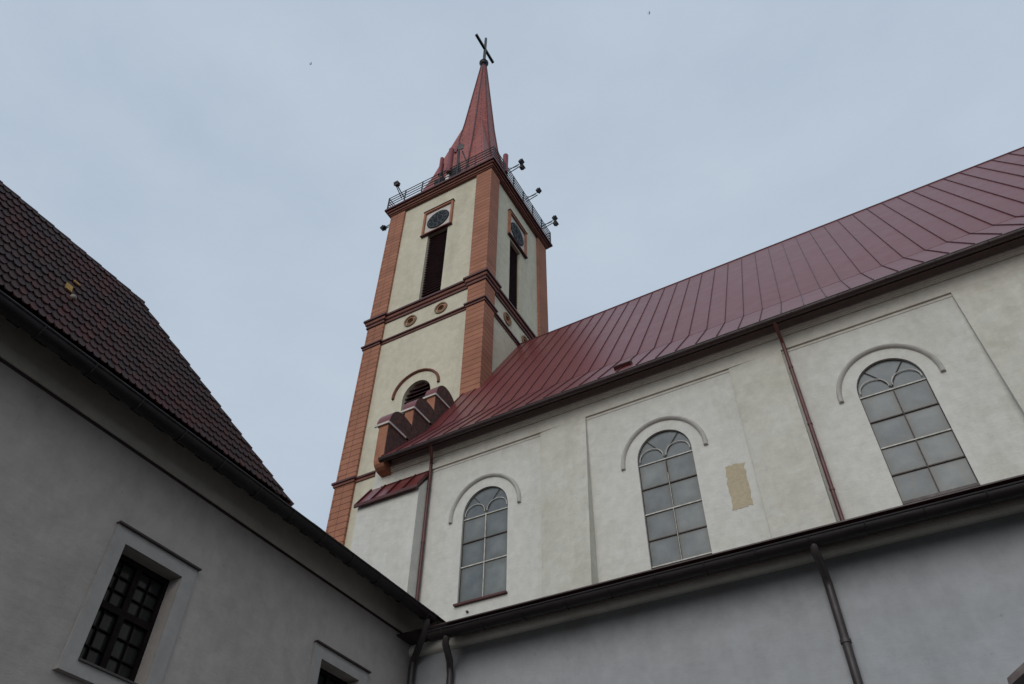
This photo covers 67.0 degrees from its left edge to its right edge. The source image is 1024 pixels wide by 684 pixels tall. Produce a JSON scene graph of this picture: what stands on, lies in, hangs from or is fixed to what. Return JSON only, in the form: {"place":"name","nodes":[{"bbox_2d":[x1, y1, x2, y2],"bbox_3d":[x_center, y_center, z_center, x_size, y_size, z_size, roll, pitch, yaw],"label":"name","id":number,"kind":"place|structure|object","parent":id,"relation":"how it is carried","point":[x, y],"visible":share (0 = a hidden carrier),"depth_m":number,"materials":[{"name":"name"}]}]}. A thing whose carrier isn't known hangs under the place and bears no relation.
{"place":"outdoors","nodes":[
{"label":"outdoors","id":0,"kind":"place"},
{"bbox_2d":[0,180,445,683],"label":"house","id":1,"kind":"structure","parent":0,"point":[156,527],"depth_m":11.39,"materials":[{"name":"paint"}]},
{"bbox_2d":[52,520,201,683],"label":"window","id":2,"kind":"structure","parent":1,"relation":"in","point":[108,639],"depth_m":10.80,"materials":[{"name":"paint"}]},
{"bbox_2d":[307,640,370,683],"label":"window","id":3,"kind":"structure","parent":1,"relation":"in","point":[321,651],"depth_m":13.83,"materials":[{"name":"paint"}]},
{"bbox_2d":[0,0,1023,531],"label":"sky","id":4,"kind":"structure","parent":0,"point":[241,187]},
{"bbox_2d":[351,146,1023,683],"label":"church","id":5,"kind":"structure","parent":0,"point":[799,458],"depth_m":22.59,"materials":[{"name":"paint"}]},
{"bbox_2d":[453,487,507,606],"bbox_3d":[-0.945,6.628,25.844,1.936,4.296,0.272,-21,-49,21],"label":"window","id":6,"kind":"structure","parent":5,"relation":"in","point":[483,573],"depth_m":25.72,"materials":[{"name":"grey glass"}]},
{"bbox_2d":[638,431,711,568],"bbox_3d":[4.807,4.952,23.025,1.872,5.824,0.109,-21,-49,21],"label":"window","id":7,"kind":"structure","parent":5,"relation":"in","point":[677,531],"depth_m":23.22,"materials":[{"name":"grey glass"}]},
{"bbox_2d":[857,360,979,504],"bbox_3d":[10.745,2.594,20.605,1.872,5.824,0.160,-21,-49,21],"label":"window","id":8,"kind":"structure","parent":5,"relation":"in","point":[924,458],"depth_m":20.78,"materials":[{"name":"grey glass"}]},
{"label":"ground","id":9,"kind":"structure","parent":0,"visible":0},
{"bbox_2d":[326,34,552,549],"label":"church tower","id":10,"kind":"structure","parent":9,"relation":"on","point":[460,305],"depth_m":46.61,"materials":[{"name":"paint"}]},
{"bbox_2d":[380,224,389,230],"bbox_3d":[-8.997,-8.516,56.358,1.236,0.758,0.560,-29,-52,11],"label":"floodlight","id":11,"kind":"object","parent":10,"relation":"attached to","point":[383,227],"visible":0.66,"depth_m":56.18,"materials":[{"name":"black metal"}]},
{"bbox_2d":[393,180,403,198],"bbox_3d":[-8.002,-10.889,55.228,0.560,0.758,1.236,-21,-71,21],"label":"floodlight","id":12,"kind":"object","parent":10,"relation":"attached to","point":[397,183],"visible":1,"depth_m":55.09,"materials":[{"name":"black metal"}]},
{"bbox_2d":[438,157,443,175],"bbox_3d":[-5.098,-12.100,55.245,0.278,3.672,0.383,-10,-46,11],"label":"antenna","id":13,"kind":"object","parent":10,"relation":"attached to","point":[441,166],"visible":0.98,"depth_m":55.64,"materials":[{"name":"red metal"}]},
{"bbox_2d":[434,167,455,184],"bbox_3d":[-4.636,-11.457,54.496,1.792,1.648,0.320,-21,-49,21],"label":"equipment box","id":14,"kind":"object","parent":10,"relation":"on","point":[443,177],"visible":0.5,"depth_m":54.48,"materials":[{"name":"black metal"}]},
{"bbox_2d":[446,148,453,176],"bbox_3d":[-4.423,-12.602,55.209,0.420,4.340,0.397,12,-46,-10],"label":"antenna","id":15,"kind":"object","parent":10,"relation":"on","point":[450,159],"visible":0.98,"depth_m":55.36,"materials":[{"name":"red metal"}]},
{"bbox_2d":[454,141,469,172],"bbox_3d":[-3.476,-13.171,55.073,1.541,4.973,0.483,-16,-48,16],"label":"antenna mast","id":16,"kind":"object","parent":10,"relation":"on","point":[460,146],"visible":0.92,"depth_m":55.77,"materials":[{"name":"black metal"}]},
{"bbox_2d":[503,153,507,174],"bbox_3d":[-0.459,-12.342,54.445,0.371,2.976,0.430,-10,-46,11],"label":"antenna","id":17,"kind":"object","parent":10,"relation":"on","point":[505,157],"visible":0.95,"depth_m":54.63,"materials":[{"name":"red metal"}]},
{"bbox_2d":[508,159,524,172],"bbox_3d":[0.311,-12.195,53.955,1.236,0.758,0.560,-21,-49,21],"label":"floodlight","id":18,"kind":"object","parent":10,"relation":"attached to","point":[521,163],"visible":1,"depth_m":53.79,"materials":[{"name":"black metal"}]},
{"bbox_2d":[526,187,541,200],"bbox_3d":[1.520,-10.576,55.371,1.236,0.606,0.371,-21,-49,21],"label":"floodlight","id":19,"kind":"object","parent":10,"relation":"attached to","point":[539,190],"visible":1,"depth_m":55.27,"materials":[{"name":"black metal"}]},
{"bbox_2d":[542,215,558,228],"bbox_3d":[2.789,-8.704,56.687,1.236,0.758,0.560,-21,-49,21],"label":"floodlight","id":20,"kind":"object","parent":10,"relation":"attached to","point":[555,222],"visible":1,"depth_m":56.52,"materials":[{"name":"black metal"}]}
]}

